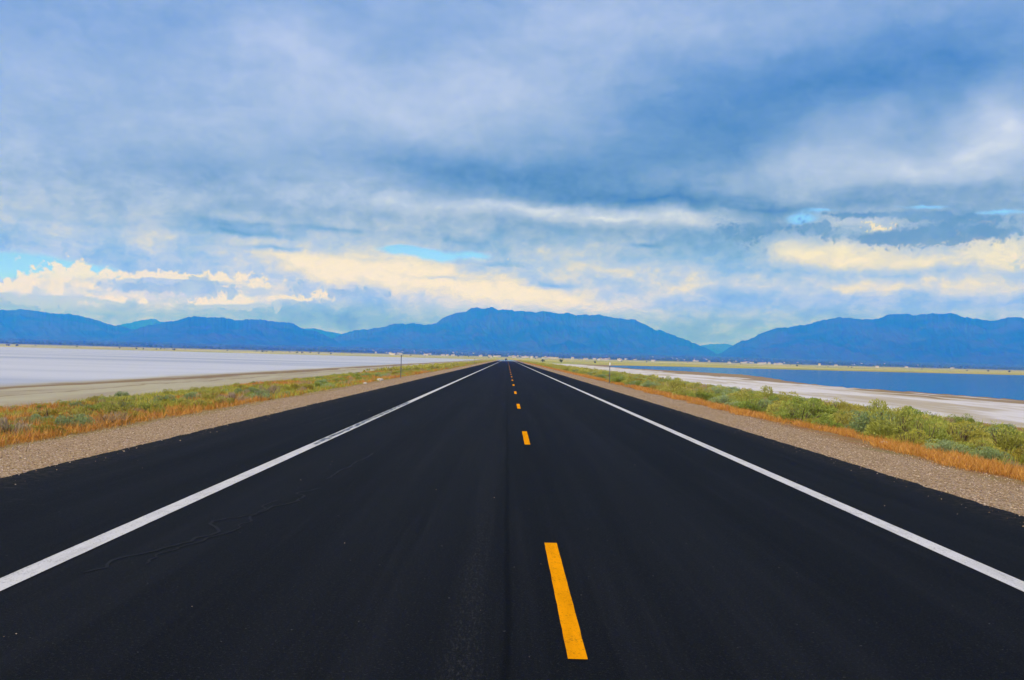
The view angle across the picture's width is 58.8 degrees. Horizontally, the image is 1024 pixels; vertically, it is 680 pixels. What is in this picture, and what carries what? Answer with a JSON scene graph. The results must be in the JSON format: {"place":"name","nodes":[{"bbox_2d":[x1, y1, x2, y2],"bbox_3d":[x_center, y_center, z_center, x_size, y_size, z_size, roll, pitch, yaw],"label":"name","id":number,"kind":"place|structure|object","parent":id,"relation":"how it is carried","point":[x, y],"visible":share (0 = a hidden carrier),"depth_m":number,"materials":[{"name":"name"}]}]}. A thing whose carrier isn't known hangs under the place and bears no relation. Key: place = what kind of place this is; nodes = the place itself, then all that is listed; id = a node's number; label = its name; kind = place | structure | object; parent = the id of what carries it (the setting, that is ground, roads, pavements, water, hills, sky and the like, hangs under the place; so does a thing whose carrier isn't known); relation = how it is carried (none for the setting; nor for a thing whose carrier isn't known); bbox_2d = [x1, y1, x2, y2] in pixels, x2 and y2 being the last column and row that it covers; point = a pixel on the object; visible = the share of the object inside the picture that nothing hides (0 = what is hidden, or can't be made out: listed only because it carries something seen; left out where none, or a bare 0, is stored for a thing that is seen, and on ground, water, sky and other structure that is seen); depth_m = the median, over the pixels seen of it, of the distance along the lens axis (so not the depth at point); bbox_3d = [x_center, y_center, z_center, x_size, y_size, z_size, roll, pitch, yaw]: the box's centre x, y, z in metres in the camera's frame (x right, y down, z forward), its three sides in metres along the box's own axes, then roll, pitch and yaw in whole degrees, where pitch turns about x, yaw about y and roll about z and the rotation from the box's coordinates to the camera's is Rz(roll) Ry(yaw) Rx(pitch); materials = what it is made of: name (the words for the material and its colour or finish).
{"place":"outdoors","nodes":[
{"label":"outdoors","id":0,"kind":"place"},
{"bbox_2d":[0,309,134,340],"bbox_3d":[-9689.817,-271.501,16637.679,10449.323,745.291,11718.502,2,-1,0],"label":"mountain","id":1,"kind":"structure","parent":0,"point":[24,324],"depth_m":16490.33,"materials":[{"name":"stone"}]},
{"bbox_2d":[120,319,162,328],"bbox_3d":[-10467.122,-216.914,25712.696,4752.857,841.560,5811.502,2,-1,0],"label":"mountain","id":2,"kind":"structure","parent":0,"point":[138,324],"depth_m":26229.32,"materials":[{"name":"stone"}]},
{"bbox_2d":[0,371,446,477],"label":"gravel","id":3,"kind":"structure","parent":0,"point":[51,463],"depth_m":18.96,"materials":[{"name":"gravel"}]},
{"bbox_2d":[111,316,344,346],"bbox_3d":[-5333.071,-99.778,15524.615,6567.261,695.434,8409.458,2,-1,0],"label":"mountain","id":4,"kind":"structure","parent":0,"point":[205,330],"depth_m":15300.44,"materials":[{"name":"stone"}]},
{"bbox_2d":[305,328,340,337],"bbox_3d":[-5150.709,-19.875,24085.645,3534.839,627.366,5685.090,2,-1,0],"label":"mountain","id":5,"kind":"structure","parent":0,"point":[330,334],"depth_m":24801.87,"materials":[{"name":"stone"}]},
{"bbox_2d":[0,360,1023,679],"bbox_3d":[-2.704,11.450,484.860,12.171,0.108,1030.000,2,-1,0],"label":"road","id":6,"kind":"structure","parent":0,"point":[508,520],"depth_m":7.54,"materials":[{"name":"asphalt"}]},
{"bbox_2d":[0,338,1023,515],"bbox_3d":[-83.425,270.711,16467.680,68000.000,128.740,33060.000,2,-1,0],"label":"ground","id":7,"kind":"structure","parent":0,"point":[38,372],"depth_m":81.41,"materials":[{"name":"sand"}]},
{"bbox_2d":[0,416,32,435],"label":"dry brush","id":8,"kind":"object","parent":7,"relation":"on","point":[4,422],"visible":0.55,"depth_m":19.39,"materials":[{"name":"plant"}]},
{"bbox_2d":[0,420,36,433],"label":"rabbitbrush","id":9,"kind":"object","parent":7,"relation":"on","point":[16,422],"visible":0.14,"depth_m":20.30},
{"bbox_2d":[29,413,54,422],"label":"sagebrush","id":10,"kind":"object","parent":7,"relation":"on","point":[35,417],"visible":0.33,"depth_m":23.94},
{"bbox_2d":[29,408,63,416],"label":"saltbush","id":11,"kind":"object","parent":7,"relation":"on","point":[47,412],"visible":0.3,"depth_m":26.77,"materials":[{"name":"plant"}]},
{"bbox_2d":[30,424,77,435],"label":"saltbush","id":12,"kind":"object","parent":7,"relation":"on","point":[48,426],"visible":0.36,"depth_m":18.96,"materials":[{"name":"plant"}]},
{"bbox_2d":[41,416,77,425],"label":"saltbush","id":13,"kind":"object","parent":7,"relation":"on","point":[51,420],"visible":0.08,"depth_m":21.87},
{"bbox_2d":[53,413,96,428],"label":"sagebrush","id":14,"kind":"object","parent":7,"relation":"on","point":[80,418],"visible":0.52,"depth_m":20.76,"materials":[{"name":"plant"}]},
{"bbox_2d":[68,401,83,407],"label":"sagebrush","id":15,"kind":"object","parent":7,"relation":"on","point":[71,405],"visible":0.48,"depth_m":34.26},
{"bbox_2d":[58,406,99,417],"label":"rabbitbrush","id":16,"kind":"object","parent":7,"relation":"on","point":[78,410],"visible":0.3,"depth_m":25.69,"materials":[{"name":"plant"}]},
{"bbox_2d":[80,403,102,412],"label":"rabbitbrush","id":17,"kind":"object","parent":7,"relation":"on","point":[94,408],"visible":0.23,"depth_m":30.11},
{"bbox_2d":[85,397,98,402],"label":"saltbush","id":18,"kind":"object","parent":7,"relation":"on","point":[91,399],"visible":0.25,"depth_m":38.64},
{"bbox_2d":[91,411,130,425],"bbox_3d":[-9.661,1.878,21.798,1.021,0.488,0.996,1,-1,3],"label":"dry brush","id":19,"kind":"object","parent":7,"relation":"on","point":[115,415],"visible":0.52,"depth_m":21.76,"materials":[{"name":"plant"}]},
{"bbox_2d":[101,395,137,416],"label":"rabbitbrush","id":20,"kind":"object","parent":7,"relation":"on","point":[111,407],"visible":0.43,"depth_m":26.34,"materials":[{"name":"plant"}]},
{"bbox_2d":[114,391,128,397],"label":"sagebrush","id":21,"kind":"object","parent":7,"relation":"on","point":[120,393],"visible":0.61,"depth_m":46.29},
{"bbox_2d":[120,410,143,420],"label":"saltbush","id":22,"kind":"object","parent":7,"relation":"on","point":[136,414],"visible":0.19,"depth_m":23.15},
{"bbox_2d":[135,400,162,411],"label":"rabbitbrush","id":23,"kind":"object","parent":7,"relation":"on","point":[145,406],"visible":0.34,"depth_m":28.23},
{"bbox_2d":[148,407,169,415],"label":"saltbush","id":24,"kind":"object","parent":7,"relation":"on","point":[155,409],"visible":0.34,"depth_m":25.91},
{"bbox_2d":[150,394,176,403],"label":"sagebrush","id":25,"kind":"object","parent":7,"relation":"on","point":[162,397],"visible":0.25,"depth_m":37.01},
{"bbox_2d":[161,388,172,394],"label":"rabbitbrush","id":26,"kind":"object","parent":7,"relation":"on","point":[167,392],"visible":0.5,"depth_m":48.17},
{"bbox_2d":[172,397,190,404],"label":"rabbitbrush","id":27,"kind":"object","parent":7,"relation":"on","point":[179,400],"visible":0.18,"depth_m":34.38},
{"bbox_2d":[180,392,201,398],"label":"sagebrush","id":28,"kind":"object","parent":7,"relation":"on","point":[191,394],"visible":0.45,"depth_m":38.94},
{"bbox_2d":[185,399,214,409],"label":"saltbush","id":29,"kind":"object","parent":7,"relation":"on","point":[199,402],"visible":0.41,"depth_m":28.81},
{"bbox_2d":[200,388,220,399],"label":"rabbitbrush","id":30,"kind":"object","parent":7,"relation":"on","point":[208,395],"visible":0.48,"depth_m":37.02,"materials":[{"name":"plant"}]},
{"bbox_2d":[209,396,234,405],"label":"rabbitbrush","id":31,"kind":"object","parent":7,"relation":"on","point":[221,400],"visible":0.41,"depth_m":30.83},
{"bbox_2d":[223,392,248,401],"bbox_3d":[-10.011,2.098,32.986,1.113,0.560,0.950,1,-1,11],"label":"dry brush","id":32,"kind":"object","parent":7,"relation":"on","point":[232,396],"visible":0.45,"depth_m":32.96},
{"bbox_2d":[0,361,486,447],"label":"dry grass","id":33,"kind":"structure","parent":7,"relation":"on","point":[25,437],"depth_m":25.70,"materials":[{"name":"plant"}]},
{"bbox_2d":[0,361,487,442],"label":"green grass","id":34,"kind":"structure","parent":7,"relation":"on","point":[148,396],"depth_m":45.29,"materials":[{"name":"plant"}]},
{"bbox_2d":[242,387,258,393],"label":"sagebrush","id":35,"kind":"object","parent":7,"relation":"on","point":[251,389],"visible":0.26,"depth_m":42.55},
{"bbox_2d":[248,393,272,399],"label":"sagebrush","id":36,"kind":"object","parent":7,"relation":"on","point":[264,395],"visible":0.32,"depth_m":35.39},
{"bbox_2d":[251,389,275,397],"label":"sagebrush","id":37,"kind":"object","parent":7,"relation":"on","point":[260,392],"visible":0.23,"depth_m":37.08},
{"bbox_2d":[254,384,280,393],"bbox_3d":[-10.615,2.204,39.777,1.040,0.647,1.219,1,-1,34],"label":"dry brush","id":38,"kind":"object","parent":7,"relation":"on","point":[272,389],"visible":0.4,"depth_m":39.81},
{"bbox_2d":[289,383,305,388],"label":"saltbush","id":39,"kind":"object","parent":7,"relation":"on","point":[294,386],"visible":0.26,"depth_m":47.74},
{"bbox_2d":[301,383,316,389],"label":"saltbush","id":40,"kind":"object","parent":7,"relation":"on","point":[309,386],"visible":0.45,"depth_m":44.39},
{"bbox_2d":[331,375,345,381],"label":"rabbitbrush","id":41,"kind":"object","parent":7,"relation":"on","point":[340,378],"visible":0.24,"depth_m":63.20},
{"bbox_2d":[363,359,495,371],"bbox_3d":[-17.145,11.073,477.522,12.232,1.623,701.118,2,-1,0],"label":"undergrowth","id":42,"kind":"object","parent":7,"relation":"on","point":[436,365],"visible":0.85,"depth_m":139.13,"materials":[{"name":"plant"}]},
{"bbox_2d":[0,337,1023,369],"bbox_3d":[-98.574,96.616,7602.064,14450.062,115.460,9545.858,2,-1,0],"label":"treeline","id":43,"kind":"object","parent":7,"relation":"on","point":[717,359],"visible":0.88,"depth_m":7511.19,"materials":[{"name":"plant"}]},
{"bbox_2d":[518,360,663,378],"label":"undergrowth","id":44,"kind":"object","parent":7,"relation":"on","point":[569,368],"visible":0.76,"depth_m":165.69,"materials":[{"name":"plant"}]},
{"bbox_2d":[608,373,626,380],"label":"rabbitbrush","id":45,"kind":"object","parent":7,"relation":"on","point":[617,376],"visible":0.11,"depth_m":79.39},
{"bbox_2d":[610,375,630,382],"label":"rabbitbrush","id":46,"kind":"object","parent":7,"relation":"on","point":[618,379],"visible":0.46,"depth_m":75.55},
{"bbox_2d":[621,375,642,383],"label":"rabbitbrush","id":47,"kind":"object","parent":7,"relation":"on","point":[630,377],"visible":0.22,"depth_m":71.81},
{"bbox_2d":[635,380,649,385],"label":"rabbitbrush","id":48,"kind":"object","parent":7,"relation":"on","point":[638,383],"visible":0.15,"depth_m":66.46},
{"bbox_2d":[640,381,660,388],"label":"sagebrush","id":49,"kind":"object","parent":7,"relation":"on","point":[646,384],"visible":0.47,"depth_m":62.87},
{"bbox_2d":[657,386,672,391],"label":"rabbitbrush","id":50,"kind":"object","parent":7,"relation":"on","point":[665,390],"visible":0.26,"depth_m":54.13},
{"bbox_2d":[663,376,679,381],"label":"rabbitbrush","id":51,"kind":"object","parent":7,"relation":"on","point":[667,378],"visible":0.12,"depth_m":85.41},
{"bbox_2d":[657,378,694,391],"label":"rabbitbrush","id":52,"kind":"object","parent":7,"relation":"on","point":[673,383],"visible":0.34,"depth_m":55.76,"materials":[{"name":"plant"}]},
{"bbox_2d":[670,386,693,394],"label":"rabbitbrush","id":53,"kind":"object","parent":7,"relation":"on","point":[674,389],"visible":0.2,"depth_m":51.27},
{"bbox_2d":[673,388,696,396],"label":"rabbitbrush","id":54,"kind":"object","parent":7,"relation":"on","point":[686,392],"visible":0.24,"depth_m":48.66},
{"bbox_2d":[686,382,708,389],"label":"rabbitbrush","id":55,"kind":"object","parent":7,"relation":"on","point":[692,385],"visible":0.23,"depth_m":66.36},
{"bbox_2d":[687,389,718,401],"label":"rabbitbrush","id":56,"kind":"object","parent":7,"relation":"on","point":[705,396],"visible":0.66,"depth_m":46.85,"materials":[{"name":"plant"}]},
{"bbox_2d":[695,383,714,390],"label":"dry brush","id":57,"kind":"object","parent":7,"relation":"on","point":[704,385],"visible":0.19,"depth_m":64.44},
{"bbox_2d":[702,386,726,394],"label":"sagebrush","id":58,"kind":"object","parent":7,"relation":"on","point":[716,391],"visible":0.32,"depth_m":58.62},
{"bbox_2d":[709,394,738,403],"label":"sagebrush","id":59,"kind":"object","parent":7,"relation":"on","point":[722,400],"visible":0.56,"depth_m":41.17,"materials":[{"name":"plant"}]},
{"bbox_2d":[721,389,738,395],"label":"sagebrush","id":60,"kind":"object","parent":7,"relation":"on","point":[729,392],"visible":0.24,"depth_m":55.20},
{"bbox_2d":[724,401,741,406],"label":"sagebrush","id":61,"kind":"object","parent":7,"relation":"on","point":[729,403],"visible":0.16,"depth_m":38.40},
{"bbox_2d":[721,389,752,399],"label":"rabbitbrush","id":62,"kind":"object","parent":7,"relation":"on","point":[739,394],"visible":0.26,"depth_m":50.35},
{"bbox_2d":[729,395,761,404],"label":"rabbitbrush","id":63,"kind":"object","parent":7,"relation":"on","point":[748,399],"visible":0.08,"depth_m":39.80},
{"bbox_2d":[729,398,774,412],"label":"rabbitbrush","id":64,"kind":"object","parent":7,"relation":"on","point":[753,406],"visible":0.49,"depth_m":35.65,"materials":[{"name":"plant"}]},
{"bbox_2d":[743,391,766,402],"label":"rabbitbrush","id":65,"kind":"object","parent":7,"relation":"on","point":[755,398],"visible":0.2,"depth_m":46.31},
{"bbox_2d":[757,399,777,410],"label":"sagebrush","id":66,"kind":"object","parent":7,"relation":"on","point":[766,400],"visible":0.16,"depth_m":37.51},
{"bbox_2d":[754,385,787,399],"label":"rabbitbrush","id":67,"kind":"object","parent":7,"relation":"on","point":[766,392],"visible":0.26,"depth_m":54.83,"materials":[{"name":"plant"}]},
{"bbox_2d":[533,363,1023,464],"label":"green grass","id":68,"kind":"structure","parent":7,"relation":"on","point":[925,415],"depth_m":38.18,"materials":[{"name":"plant"}]},
{"bbox_2d":[767,395,789,401],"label":"rabbitbrush","id":69,"kind":"object","parent":7,"relation":"on","point":[770,398],"visible":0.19,"depth_m":52.85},
{"bbox_2d":[765,402,805,415],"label":"rabbitbrush","id":70,"kind":"object","parent":7,"relation":"on","point":[770,410],"visible":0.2,"depth_m":32.30,"materials":[{"name":"plant"}]},
{"bbox_2d":[774,391,798,402],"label":"rabbitbrush","id":71,"kind":"object","parent":7,"relation":"on","point":[785,397],"visible":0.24,"depth_m":49.25,"materials":[{"name":"plant"}]},
{"bbox_2d":[770,400,835,424],"bbox_3d":[9.547,2.414,30.284,1.996,0.874,1.797,2,-1,-26],"label":"rabbitbrush","id":72,"kind":"object","parent":7,"relation":"on","point":[795,414],"visible":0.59,"depth_m":29.95,"materials":[{"name":"plant"}]},
{"bbox_2d":[791,396,822,407],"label":"rabbitbrush","id":73,"kind":"object","parent":7,"relation":"on","point":[800,399],"visible":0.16,"depth_m":46.61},
{"bbox_2d":[801,417,819,425],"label":"saltbush","id":74,"kind":"object","parent":7,"relation":"on","point":[809,420],"visible":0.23,"depth_m":28.40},
{"bbox_2d":[799,397,845,423],"bbox_3d":[11.382,2.598,33.185,2.011,1.030,2.192,0,-2,45],"label":"rabbitbrush","id":75,"kind":"object","parent":7,"relation":"on","point":[823,409],"visible":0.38,"depth_m":32.82,"materials":[{"name":"plant"}]},
{"bbox_2d":[811,417,844,427],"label":"rabbitbrush","id":76,"kind":"object","parent":7,"relation":"on","point":[838,425],"visible":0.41,"depth_m":27.55,"materials":[{"name":"plant"}]},
{"bbox_2d":[825,397,856,409],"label":"rabbitbrush","id":77,"kind":"object","parent":7,"relation":"on","point":[842,405],"visible":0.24,"depth_m":44.00,"materials":[{"name":"plant"}]},
{"bbox_2d":[829,409,866,426],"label":"rabbitbrush","id":78,"kind":"object","parent":7,"relation":"on","point":[847,418],"visible":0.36,"depth_m":31.31,"materials":[{"name":"plant"}]},
{"bbox_2d":[838,410,866,418],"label":"sagebrush","id":79,"kind":"object","parent":7,"relation":"on","point":[854,413],"visible":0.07,"depth_m":35.96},
{"bbox_2d":[841,403,864,412],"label":"rabbitbrush","id":80,"kind":"object","parent":7,"relation":"on","point":[853,409],"visible":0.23,"depth_m":40.84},
{"bbox_2d":[845,409,907,433],"bbox_3d":[10.736,2.477,26.788,1.843,0.920,1.904,0,-2,42],"label":"sagebrush","id":81,"kind":"object","parent":7,"relation":"on","point":[858,426],"visible":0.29,"depth_m":26.79,"materials":[{"name":"plant"}]},
{"bbox_2d":[858,398,902,420],"bbox_3d":[15.395,2.958,37.692,2.124,1.107,1.913,1,-1,5],"label":"rabbitbrush","id":82,"kind":"object","parent":7,"relation":"on","point":[878,405],"visible":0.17,"depth_m":37.51,"materials":[{"name":"plant"}]},
{"bbox_2d":[861,406,920,439],"bbox_3d":[10.370,2.315,24.979,1.850,1.069,2.055,1,-1,8],"label":"rabbitbrush","id":83,"kind":"object","parent":7,"relation":"on","point":[882,428],"visible":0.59,"depth_m":24.62,"materials":[{"name":"plant"}]},
{"bbox_2d":[884,428,934,447],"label":"saltbush","id":84,"kind":"object","parent":7,"relation":"on","point":[914,439],"visible":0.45,"depth_m":21.84,"materials":[{"name":"plant"}]},
{"bbox_2d":[891,405,941,424],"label":"rabbitbrush","id":85,"kind":"object","parent":7,"relation":"on","point":[919,412],"visible":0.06,"depth_m":33.34,"materials":[{"name":"plant"}]},
{"bbox_2d":[901,414,933,430],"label":"rabbitbrush","id":86,"kind":"object","parent":7,"relation":"on","point":[921,424],"visible":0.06,"depth_m":29.87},
{"bbox_2d":[900,415,953,444],"bbox_3d":[10.587,2.332,22.900,1.340,0.923,1.488,2,-1,-1],"label":"rabbitbrush","id":87,"kind":"object","parent":7,"relation":"on","point":[935,434],"visible":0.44,"depth_m":22.93,"materials":[{"name":"plant"}]},
{"bbox_2d":[923,420,962,440],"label":"rabbitbrush","id":88,"kind":"object","parent":7,"relation":"on","point":[933,422],"visible":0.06,"depth_m":28.45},
{"bbox_2d":[933,420,958,433],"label":"rabbitbrush","id":89,"kind":"object","parent":7,"relation":"on","point":[956,424],"visible":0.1,"depth_m":31.45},
{"bbox_2d":[920,438,974,454],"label":"sagebrush","id":90,"kind":"object","parent":7,"relation":"on","point":[948,445],"visible":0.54,"depth_m":19.89,"materials":[{"name":"plant"}]},
{"bbox_2d":[932,420,995,445],"bbox_3d":[12.780,2.644,25.673,1.731,0.788,1.934,1,-1,16],"label":"rabbitbrush","id":91,"kind":"object","parent":7,"relation":"on","point":[980,432],"visible":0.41,"depth_m":25.58,"materials":[{"name":"plant"}]},
{"bbox_2d":[952,413,983,424],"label":"rabbitbrush","id":92,"kind":"object","parent":7,"relation":"on","point":[971,419],"visible":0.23,"depth_m":40.26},
{"bbox_2d":[952,438,1004,458],"bbox_3d":[10.552,2.464,20.680,1.213,0.502,1.288,1,-1,24],"label":"rabbitbrush","id":93,"kind":"object","parent":7,"relation":"on","point":[971,444],"visible":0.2,"depth_m":20.56,"materials":[{"name":"plant"}]},
{"bbox_2d":[957,424,1004,435],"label":"sagebrush","id":94,"kind":"object","parent":7,"relation":"on","point":[985,430],"visible":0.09,"depth_m":30.16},
{"bbox_2d":[968,437,1001,452],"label":"rabbitbrush","id":95,"kind":"object","parent":7,"relation":"on","point":[984,438],"visible":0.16,"depth_m":22.28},
{"bbox_2d":[970,446,1015,464],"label":"sagebrush","id":96,"kind":"object","parent":7,"relation":"on","point":[996,454],"visible":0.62,"depth_m":19.07,"materials":[{"name":"plant"}]},
{"bbox_2d":[962,423,1023,441],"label":"rabbitbrush","id":97,"kind":"object","parent":7,"relation":"on","point":[1003,431],"visible":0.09,"depth_m":27.45,"materials":[{"name":"plant"}]},
{"bbox_2d":[992,424,1016,428],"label":"sagebrush","id":98,"kind":"object","parent":7,"relation":"on","point":[1011,425],"visible":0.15,"depth_m":38.91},
{"bbox_2d":[991,425,1023,452],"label":"rabbitbrush","id":99,"kind":"object","parent":7,"relation":"on","point":[1007,442],"visible":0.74,"depth_m":23.06,"materials":[{"name":"plant"}]},
{"bbox_2d":[1004,448,1023,461],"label":"saltbush","id":100,"kind":"object","parent":7,"relation":"on","point":[1016,452],"visible":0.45,"depth_m":20.92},
{"bbox_2d":[1017,454,1023,463],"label":"rabbitbrush","id":101,"kind":"object","parent":7,"relation":"on","point":[1019,460],"visible":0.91,"depth_m":19.53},
{"bbox_2d":[0,0,1023,345],"label":"sky","id":102,"kind":"structure","parent":0,"point":[700,172],"materials":[{"name":"blue"}]},
{"bbox_2d":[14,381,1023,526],"bbox_3d":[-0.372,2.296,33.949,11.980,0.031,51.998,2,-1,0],"label":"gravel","id":103,"kind":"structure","parent":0,"point":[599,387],"depth_m":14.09,"materials":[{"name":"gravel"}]},
{"bbox_2d":[332,307,716,356],"bbox_3d":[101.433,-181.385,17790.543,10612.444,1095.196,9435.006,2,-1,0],"label":"mountain","id":104,"kind":"structure","parent":0,"point":[488,329],"depth_m":17484.31,"materials":[{"name":"stone"}]},
{"bbox_2d":[701,344,732,353],"bbox_3d":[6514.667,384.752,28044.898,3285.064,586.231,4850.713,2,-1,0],"label":"mountain","id":105,"kind":"structure","parent":0,"point":[717,348],"depth_m":28414.50,"materials":[{"name":"stone"}]},
{"bbox_2d":[525,362,1023,480],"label":"dry grass","id":106,"kind":"structure","parent":0,"point":[959,460],"depth_m":20.50,"materials":[{"name":"plant"}]},
{"bbox_2d":[560,374,1023,515],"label":"gravel","id":107,"kind":"structure","parent":0,"point":[864,463],"depth_m":17.97,"materials":[{"name":"gravel"}]},
{"bbox_2d":[610,366,1023,399],"bbox_3d":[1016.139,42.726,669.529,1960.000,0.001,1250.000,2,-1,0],"label":"lake water","id":108,"kind":"structure","parent":0,"point":[995,386],"depth_m":207.49,"materials":[{"name":"blue liquid"}]},
{"bbox_2d":[714,313,1023,364],"bbox_3d":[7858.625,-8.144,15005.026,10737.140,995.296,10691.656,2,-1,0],"label":"mountain","id":109,"kind":"structure","parent":0,"point":[945,338],"depth_m":14672.39,"materials":[{"name":"stone"}]}
]}

